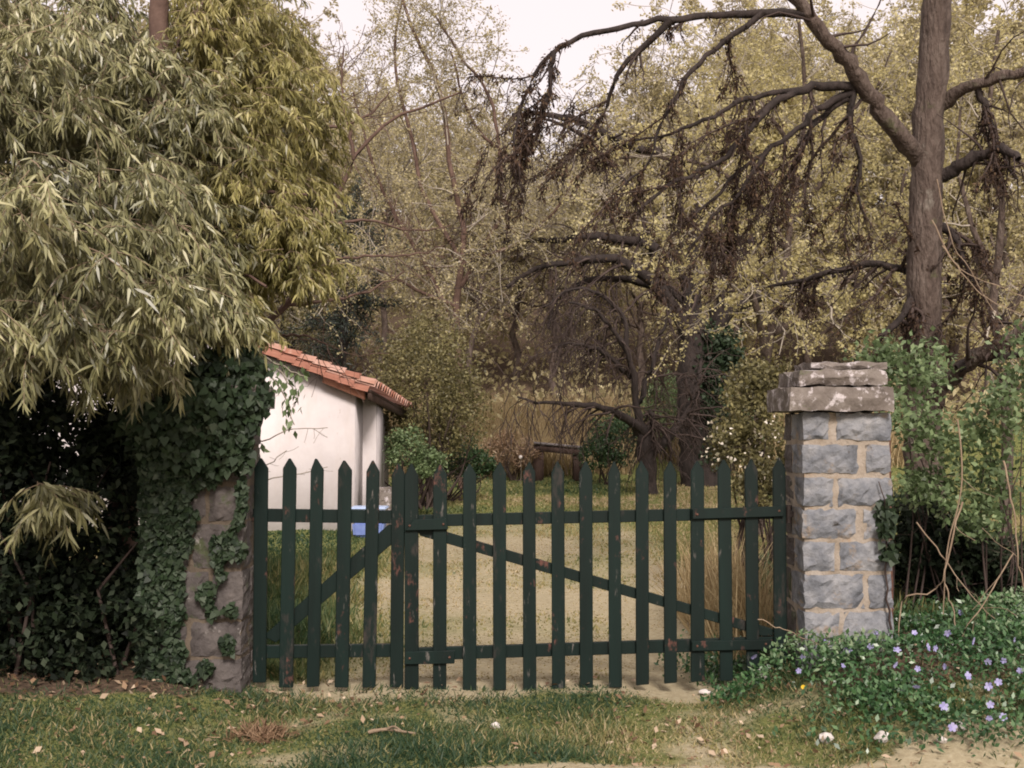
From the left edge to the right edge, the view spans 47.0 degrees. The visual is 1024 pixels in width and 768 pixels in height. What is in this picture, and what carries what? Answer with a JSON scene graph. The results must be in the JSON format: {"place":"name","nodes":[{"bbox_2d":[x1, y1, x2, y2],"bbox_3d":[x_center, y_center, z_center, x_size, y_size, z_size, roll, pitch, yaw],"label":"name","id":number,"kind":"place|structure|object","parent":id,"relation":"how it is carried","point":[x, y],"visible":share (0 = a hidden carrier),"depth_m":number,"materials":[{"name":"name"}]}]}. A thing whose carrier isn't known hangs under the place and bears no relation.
{"place":"outdoors","nodes":[
{"label":"outdoors","id":0,"kind":"place"},
{"bbox_2d":[379,487,391,525],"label":"stone block","id":1,"kind":"structure","parent":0,"point":[385,493],"depth_m":16.04,"materials":[{"name":"grey stone"}]},
{"bbox_2d":[0,211,1023,767],"bbox_3d":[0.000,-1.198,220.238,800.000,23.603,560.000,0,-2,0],"label":"ground","id":2,"kind":"structure","parent":0,"point":[956,753],"depth_m":6.66,"materials":[{"name":"soil"}]},
{"bbox_2d":[0,347,180,688],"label":"dark hedge","id":3,"kind":"object","parent":2,"relation":"on","point":[48,622],"visible":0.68,"depth_m":6.50,"materials":[{"name":"green plant"}]},
{"bbox_2d":[13,0,176,68],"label":"leafing tree","id":4,"kind":"object","parent":2,"relation":"on","point":[142,2],"visible":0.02,"depth_m":44.89,"materials":[{"name":"green plant"}]},
{"bbox_2d":[0,0,369,635],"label":"narrow leaved tree","id":5,"kind":"object","parent":2,"relation":"on","point":[161,208],"visible":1,"depth_m":6.37,"materials":[{"name":"green plant"}]},
{"bbox_2d":[136,2,253,52],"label":"leafing tree","id":6,"kind":"object","parent":2,"relation":"on","point":[144,20],"depth_m":35.00,"materials":[{"name":"green plant"}]},
{"bbox_2d":[152,385,274,693],"bbox_3d":[-1.719,0.874,6.696,0.642,1.740,0.627,0,-2,0],"label":"stone gatepost","id":7,"kind":"object","parent":2,"relation":"on","point":[200,634],"visible":0.37,"depth_m":6.46,"materials":[{"name":"grey stone"}]},
{"bbox_2d":[107,341,275,686],"bbox_3d":[-1.782,0.681,6.623,0.906,1.944,0.904,0,-2,0],"label":"ivy","id":8,"kind":"object","parent":7,"relation":"attached to","point":[207,441],"visible":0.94,"depth_m":6.39,"materials":[{"name":"green plant"}]},
{"bbox_2d":[260,355,332,479],"bbox_3d":[-1.346,0.238,6.998,0.565,0.911,0.221,0,-2,0],"label":"hanging vine","id":9,"kind":"object","parent":8,"relation":"hanging from","point":[293,391],"visible":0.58,"depth_m":7.00,"materials":[{"name":"green plant"}]},
{"bbox_2d":[249,458,404,687],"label":"wooden gate","id":10,"kind":"structure","parent":7,"relation":"attached to","point":[313,650],"depth_m":6.68,"materials":[{"name":"green paint"}]},
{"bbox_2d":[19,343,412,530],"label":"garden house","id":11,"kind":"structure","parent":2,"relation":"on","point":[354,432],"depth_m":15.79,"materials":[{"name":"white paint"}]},
{"bbox_2d":[175,0,314,55],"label":"leafing tree","id":12,"kind":"object","parent":2,"relation":"on","point":[234,24],"visible":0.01,"depth_m":46.28,"materials":[{"name":"green plant"}]},
{"bbox_2d":[208,713,302,744],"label":"dead grass clump","id":13,"kind":"object","parent":2,"relation":"on","point":[268,732],"visible":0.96,"depth_m":5.66,"materials":[{"name":"brown plant"}]},
{"bbox_2d":[185,0,391,337],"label":"leafing tree","id":14,"kind":"object","parent":2,"relation":"on","point":[327,13],"visible":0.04,"depth_m":39.79,"materials":[{"name":"green plant"}]},
{"bbox_2d":[265,290,351,367],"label":"evergreen tree","id":15,"kind":"object","parent":2,"relation":"on","point":[292,312],"visible":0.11,"depth_m":32.73,"materials":[{"name":"green plant"}]},
{"bbox_2d":[262,64,402,359],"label":"blossoming tree","id":16,"kind":"object","parent":2,"relation":"on","point":[334,306],"visible":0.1,"depth_m":37.46,"materials":[{"name":"plant"}]},
{"bbox_2d":[296,29,388,252],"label":"leafing tree","id":17,"kind":"object","parent":2,"relation":"on","point":[337,69],"visible":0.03,"depth_m":56.33,"materials":[{"name":"green plant"}]},
{"bbox_2d":[276,172,427,371],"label":"conifer","id":18,"kind":"object","parent":2,"relation":"on","point":[341,325],"visible":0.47,"depth_m":29.97,"materials":[{"name":"green plant"}]},
{"bbox_2d":[352,506,387,536],"bbox_3d":[-1.823,1.758,15.065,0.464,0.380,0.414,0,-2,0],"label":"plastic tub","id":19,"kind":"object","parent":2,"relation":"on","point":[358,529],"visible":0.41,"depth_m":14.90,"materials":[{"name":"blue plastic"}]},
{"bbox_2d":[252,6,510,404],"bbox_3d":[-1.211,-0.633,9.389,2.441,4.746,1.544,0,-2,0],"label":"slender tree","id":20,"kind":"object","parent":2,"relation":"on","point":[281,309],"visible":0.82,"depth_m":9.29,"materials":[{"name":"brown plant"}]},
{"bbox_2d":[332,48,440,273],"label":"bare tree","id":21,"kind":"object","parent":2,"relation":"on","point":[383,92],"visible":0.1,"depth_m":58.17,"materials":[{"name":"plant"}]},
{"bbox_2d":[349,79,427,236],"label":"leafing tree","id":22,"kind":"object","parent":2,"relation":"on","point":[374,85],"visible":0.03,"depth_m":76.59,"materials":[{"name":"green plant"}]},
{"bbox_2d":[368,725,415,734],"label":"fallen branch","id":23,"kind":"object","parent":2,"relation":"on","point":[389,728],"visible":0.93,"depth_m":5.63,"materials":[{"name":"beige wood"}]},
{"bbox_2d":[308,54,503,381],"bbox_3d":[-3.553,-4.740,35.777,6.751,11.490,6.571,-2,-3,39],"label":"bare tree","id":24,"kind":"object","parent":2,"relation":"on","point":[424,162],"visible":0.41,"depth_m":35.57,"materials":[{"name":"brown plant"}]},
{"bbox_2d":[383,423,451,487],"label":"leafy bush","id":25,"kind":"object","parent":2,"relation":"on","point":[397,451],"visible":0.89,"depth_m":17.42,"materials":[{"name":"green plant"}]},
{"bbox_2d":[378,135,478,312],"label":"blossoming tree","id":26,"kind":"object","parent":2,"relation":"on","point":[410,305],"visible":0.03,"depth_m":52.22,"materials":[{"name":"plant"}]},
{"bbox_2d":[356,305,504,508],"bbox_3d":[-1.402,0.352,19.461,2.587,3.519,2.578,0,-2,0],"label":"rounded shrub","id":27,"kind":"object","parent":2,"relation":"on","point":[442,400],"visible":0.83,"depth_m":19.16,"materials":[{"name":"green plant"}]},
{"bbox_2d":[369,78,506,364],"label":"leafing tree","id":28,"kind":"object","parent":2,"relation":"on","point":[430,307],"visible":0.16,"depth_m":41.69,"materials":[{"name":"green plant"}]},
{"bbox_2d":[391,84,493,247],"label":"leafing tree","id":29,"kind":"object","parent":2,"relation":"on","point":[451,134],"visible":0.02,"depth_m":59.58,"materials":[{"name":"green plant"}]},
{"bbox_2d":[294,0,635,488],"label":"bare tree","id":30,"kind":"object","parent":2,"relation":"on","point":[461,281],"visible":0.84,"depth_m":23.97,"materials":[{"name":"brown plant"}]},
{"bbox_2d":[425,427,511,500],"bbox_3d":[-0.920,1.485,21.029,1.732,1.463,1.224,1,-2,-17],"label":"leafy bush","id":31,"kind":"object","parent":2,"relation":"on","point":[488,465],"visible":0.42,"depth_m":20.83,"materials":[{"name":"green plant"}]},
{"bbox_2d":[490,722,499,727],"bbox_3d":[-0.095,1.708,5.879,0.070,0.044,0.037,-1,-3,25],"label":"white stone","id":32,"kind":"object","parent":2,"relation":"on","point":[496,723],"visible":0.56,"depth_m":5.87,"materials":[{"name":"white stone"}]},
{"bbox_2d":[392,87,600,396],"bbox_3d":[-0.639,-3.887,35.318,6.076,10.351,5.914,2,-3,-43],"label":"bare tree","id":33,"kind":"object","parent":2,"relation":"on","point":[451,285],"visible":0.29,"depth_m":35.05,"materials":[{"name":"plant"}]},
{"bbox_2d":[480,428,541,480],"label":"dry bush","id":34,"kind":"object","parent":2,"relation":"on","point":[516,460],"visible":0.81,"depth_m":26.58,"materials":[{"name":"brown plant"}]},
{"bbox_2d":[0,424,1023,683],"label":"lawn grass","id":35,"kind":"structure","parent":2,"relation":"on","point":[302,582],"depth_m":11.41,"materials":[{"name":"green plant"}]},
{"bbox_2d":[0,636,1023,767],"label":"dead leaves","id":36,"kind":"object","parent":2,"relation":"on","point":[362,719],"visible":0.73,"depth_m":5.88,"materials":[{"name":"brown plant"}]},
{"bbox_2d":[433,67,592,383],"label":"leafing tree","id":37,"kind":"object","parent":2,"relation":"on","point":[516,348],"visible":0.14,"depth_m":40.14,"materials":[{"name":"green plant"}]},
{"bbox_2d":[476,190,551,309],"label":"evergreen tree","id":38,"kind":"object","parent":2,"relation":"on","point":[504,270],"visible":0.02,"depth_m":54.02,"materials":[{"name":"green plant"}]},
{"bbox_2d":[533,441,582,480],"bbox_3d":[1.053,1.807,26.798,1.116,0.993,0.700,0,-2,0],"label":"bench","id":39,"kind":"object","parent":2,"relation":"on","point":[539,469],"visible":0.52,"depth_m":26.53,"materials":[{"name":"wood"}]},
{"bbox_2d":[467,101,655,406],"bbox_3d":[1.488,-4.151,36.760,5.914,10.041,6.076,1,-3,-32],"label":"bare tree","id":40,"kind":"object","parent":2,"relation":"on","point":[552,245],"visible":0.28,"depth_m":36.88,"materials":[{"name":"plant"}]},
{"bbox_2d":[532,161,593,278],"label":"blossoming tree","id":41,"kind":"object","parent":2,"relation":"on","point":[568,233],"visible":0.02,"depth_m":62.24,"materials":[{"name":"plant"}]},
{"bbox_2d":[545,86,636,272],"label":"bare tree","id":42,"kind":"object","parent":2,"relation":"on","point":[583,153],"visible":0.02,"depth_m":56.86,"materials":[{"name":"brown plant"}]},
{"bbox_2d":[573,404,637,484],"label":"leafy bush","id":43,"kind":"object","parent":2,"relation":"on","point":[604,456],"visible":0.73,"depth_m":25.04,"materials":[{"name":"green plant"}]},
{"bbox_2d":[555,152,675,347],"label":"blossoming tree","id":44,"kind":"object","parent":2,"relation":"on","point":[608,286],"visible":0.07,"depth_m":44.14,"materials":[{"name":"plant"}]},
{"bbox_2d":[486,280,757,494],"bbox_3d":[2.192,0.108,22.506,5.766,4.321,2.444,1,-3,-21],"label":"weeping tree","id":45,"kind":"object","parent":2,"relation":"on","point":[649,447],"visible":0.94,"depth_m":22.34,"materials":[{"name":"brown plant"}]},
{"bbox_2d":[557,47,703,393],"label":"leafing tree","id":46,"kind":"object","parent":2,"relation":"on","point":[641,102],"visible":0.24,"depth_m":38.17,"materials":[{"name":"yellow plant"}]},
{"bbox_2d":[264,219,1023,437],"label":"undergrowth","id":47,"kind":"object","parent":2,"relation":"on","point":[540,394],"visible":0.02,"depth_m":40.94,"materials":[{"name":"beige plant"}]},
{"bbox_2d":[383,386,904,478],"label":"dry grass bank","id":48,"kind":"structure","parent":2,"relation":"on","point":[549,457],"depth_m":29.36,"materials":[{"name":"beige plant"}]},
{"bbox_2d":[613,106,676,268],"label":"leafing tree","id":49,"kind":"object","parent":2,"relation":"on","point":[657,177],"visible":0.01,"depth_m":60.44,"materials":[{"name":"green plant"}]},
{"bbox_2d":[544,0,764,386],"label":"bare tree","id":50,"kind":"object","parent":2,"relation":"on","point":[688,112],"visible":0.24,"depth_m":39.55,"materials":[{"name":"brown plant"}]},
{"bbox_2d":[435,66,905,486],"bbox_3d":[3.417,-2.043,24.823,9.990,8.829,4.651,0,-2,0],"label":"forked tree","id":51,"kind":"object","parent":2,"relation":"on","point":[722,342],"visible":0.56,"depth_m":24.58,"materials":[{"name":"brown plant"}]},
{"bbox_2d":[631,55,736,303],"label":"blossoming tree","id":52,"kind":"object","parent":2,"relation":"on","point":[710,265],"visible":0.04,"depth_m":53.70,"materials":[{"name":"plant"}]},
{"bbox_2d":[640,364,767,465],"bbox_3d":[4.489,0.892,28.520,3.648,2.825,2.036,-1,-3,30],"label":"leafy bush","id":53,"kind":"object","parent":2,"relation":"on","point":[667,399],"visible":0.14,"depth_m":28.82,"materials":[{"name":"green plant"}]},
{"bbox_2d":[699,689,712,694],"bbox_3d":[1.088,1.732,6.621,0.074,0.031,0.069,-2,-3,37],"label":"white stone","id":54,"kind":"object","parent":2,"relation":"on","point":[702,691],"visible":0.78,"depth_m":6.60,"materials":[{"name":"white stone"}]},
{"bbox_2d":[631,521,788,663],"bbox_3d":[1.497,1.367,8.122,1.367,0.821,3.002,0,-2,0],"label":"dry grass tuft","id":55,"kind":"object","parent":2,"relation":"on","point":[712,594],"visible":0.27,"depth_m":7.99,"materials":[{"name":"beige plant"}]},
{"bbox_2d":[612,0,844,363],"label":"leafing tree","id":56,"kind":"object","parent":2,"relation":"on","point":[731,20],"visible":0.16,"depth_m":41.90,"materials":[{"name":"green plant"}]},
{"bbox_2d":[441,0,1023,565],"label":"old tree","id":57,"kind":"object","parent":2,"relation":"on","point":[921,150],"visible":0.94,"depth_m":9.63,"materials":[{"name":"brown plant"}]},
{"bbox_2d":[658,0,815,227],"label":"leafing tree","id":58,"kind":"object","parent":2,"relation":"on","point":[706,34],"visible":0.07,"depth_m":60.27,"materials":[{"name":"green plant"}]},
{"bbox_2d":[701,355,791,576],"bbox_3d":[1.973,0.705,9.500,0.830,1.918,1.682,-1,-3,19],"label":"blossom shrub","id":59,"kind":"object","parent":2,"relation":"on","point":[735,434],"visible":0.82,"depth_m":9.34,"materials":[{"name":"green plant"}]},
{"bbox_2d":[704,0,819,82],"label":"leafing tree","id":60,"kind":"object","parent":2,"relation":"on","point":[773,31],"visible":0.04,"depth_m":77.67,"materials":[{"name":"green plant"}]},
{"bbox_2d":[549,0,978,534],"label":"spring tree","id":61,"kind":"object","parent":2,"relation":"on","point":[766,344],"visible":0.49,"depth_m":15.53,"materials":[{"name":"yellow plant"}]},
{"bbox_2d":[649,71,881,398],"bbox_3d":[7.437,-4.359,35.999,6.932,11.335,6.417,0,-2,-5],"label":"blossoming tree","id":62,"kind":"object","parent":2,"relation":"on","point":[741,324],"visible":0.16,"depth_m":36.04,"materials":[{"name":"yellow plant"}]},
{"bbox_2d":[694,20,908,362],"bbox_3d":[9.402,-5.100,38.255,7.334,12.353,7.923,1,-3,-24],"label":"blossoming tree","id":63,"kind":"object","parent":2,"relation":"on","point":[805,355],"visible":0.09,"depth_m":37.03,"materials":[{"name":"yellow plant"}]},
{"bbox_2d":[734,0,916,361],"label":"tree","id":64,"kind":"object","parent":2,"relation":"on","point":[829,75],"visible":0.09,"depth_m":41.30,"materials":[{"name":"plant"}]},
{"bbox_2d":[819,732,833,743],"bbox_3d":[1.466,1.633,5.459,0.066,0.058,0.096,-2,-3,33],"label":"white stone","id":65,"kind":"object","parent":2,"relation":"on","point":[826,734],"visible":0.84,"depth_m":5.43,"materials":[{"name":"white stone"}]},
{"bbox_2d":[767,361,893,669],"bbox_3d":[1.807,0.808,6.698,0.592,1.868,0.625,0,-2,0],"label":"stone gatepost","id":66,"kind":"object","parent":2,"relation":"on","point":[837,438],"visible":0.88,"depth_m":6.48,"materials":[{"name":"grey stone"}]},
{"bbox_2d":[404,458,793,690],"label":"wooden gate","id":67,"kind":"structure","parent":66,"relation":"attached to","point":[440,654],"depth_m":6.68,"materials":[{"name":"green paint"}]},
{"bbox_2d":[872,481,901,629],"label":"ivy","id":68,"kind":"object","parent":66,"relation":"attached to","point":[885,516],"visible":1,"depth_m":6.42,"materials":[{"name":"green plant"}]},
{"bbox_2d":[749,0,917,303],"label":"tree foliage","id":69,"kind":"object","parent":2,"relation":"on","point":[865,39],"visible":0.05,"depth_m":55.19,"materials":[{"name":"plant"}]},
{"bbox_2d":[654,586,1023,760],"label":"periwinkle cover","id":70,"kind":"object","parent":2,"relation":"on","point":[1015,625],"visible":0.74,"depth_m":5.99,"materials":[{"name":"green plant"}]},
{"bbox_2d":[841,11,911,293],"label":"blossoming tree","id":71,"kind":"object","parent":2,"relation":"on","point":[880,128],"depth_m":56.77,"materials":[{"name":"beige plant"}]},
{"bbox_2d":[874,730,890,742],"bbox_3d":[1.694,1.612,5.377,0.070,0.052,0.072,-2,-3,39],"label":"white stone","id":72,"kind":"object","parent":2,"relation":"on","point":[879,734],"visible":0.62,"depth_m":5.36,"materials":[{"name":"white stone"}]},
{"bbox_2d":[758,179,1023,666],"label":"bramble","id":73,"kind":"object","parent":2,"relation":"on","point":[962,479],"visible":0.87,"depth_m":6.55,"materials":[{"name":"brown plant"}]},
{"bbox_2d":[889,440,893,633],"bbox_3d":[2.114,0.865,6.590,0.031,1.184,0.036,0,-2,0],"label":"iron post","id":74,"kind":"object","parent":2,"relation":"on","point":[891,539],"visible":0.16,"depth_m":6.57,"materials":[{"name":"black metal"}]},
{"bbox_2d":[782,0,1023,401],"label":"leafing tree","id":75,"kind":"object","parent":2,"relation":"on","point":[905,116],"visible":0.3,"depth_m":36.23,"materials":[{"name":"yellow plant"}]},
{"bbox_2d":[841,325,996,611],"bbox_3d":[2.560,0.558,7.463,0.850,1.915,1.488,0,-2,0],"label":"leafy bush","id":76,"kind":"object","parent":2,"relation":"on","point":[919,479],"visible":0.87,"depth_m":7.26,"materials":[{"name":"green plant"}]},
{"bbox_2d":[823,0,1023,371],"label":"blossoming tree","id":77,"kind":"object","parent":2,"relation":"on","point":[955,347],"visible":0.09,"depth_m":38.70,"materials":[{"name":"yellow plant"}]},
{"bbox_2d":[848,0,1021,306],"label":"leafing tree","id":78,"kind":"object","parent":2,"relation":"on","point":[944,279],"visible":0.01,"depth_m":52.86,"materials":[{"name":"green plant"}]},
{"bbox_2d":[936,736,947,742],"bbox_3d":[1.942,1.607,5.318,0.055,0.033,0.040,0,-2,0],"label":"white stone","id":79,"kind":"object","parent":2,"relation":"on","point":[943,740],"visible":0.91,"depth_m":5.30,"materials":[{"name":"white stone"}]},
{"bbox_2d":[884,0,1023,544],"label":"spring tree","id":80,"kind":"object","parent":2,"relation":"on","point":[999,243],"visible":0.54,"depth_m":14.18,"materials":[{"name":"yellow plant"}]},
{"bbox_2d":[888,0,1023,419],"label":"leafing tree","id":81,"kind":"object","parent":2,"relation":"on","point":[1007,246],"visible":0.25,"depth_m":36.17,"materials":[{"name":"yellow plant"}]},
{"bbox_2d":[892,484,1023,611],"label":"undergrowth bush","id":82,"kind":"object","parent":2,"relation":"on","point":[970,566],"visible":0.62,"depth_m":7.48,"materials":[{"name":"green plant"}]},
{"bbox_2d":[955,722,964,731],"bbox_3d":[2.058,1.577,5.412,0.055,0.051,0.045,0,-2,0],"label":"white stone","id":83,"kind":"object","parent":2,"relation":"on","point":[962,727],"visible":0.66,"depth_m":5.39,"materials":[{"name":"white stone"}]},
{"bbox_2d":[930,315,1023,615],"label":"leafy bush","id":84,"kind":"object","parent":2,"relation":"on","point":[986,499],"visible":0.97,"depth_m":7.04,"materials":[{"name":"green plant"}]},
{"bbox_2d":[950,0,1023,305],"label":"bare tree","id":85,"kind":"object","parent":2,"relation":"on","point":[1018,163],"visible":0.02,"depth_m":40.41,"materials":[{"name":"brown plant"}]},
{"bbox_2d":[953,34,1022,296],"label":"blossoming tree","id":86,"kind":"object","parent":2,"relation":"on","point":[1005,208],"depth_m":57.92,"materials":[{"name":"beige plant"}]},
{"bbox_2d":[0,637,1023,767],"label":"verge grass","id":87,"kind":"structure","parent":0,"point":[451,744],"depth_m":5.67,"materials":[{"name":"green plant"}]},
{"bbox_2d":[10,0,1023,211],"label":"sky","id":88,"kind":"structure","parent":0,"point":[536,25],"materials":[{"name":"white"}]}
]}

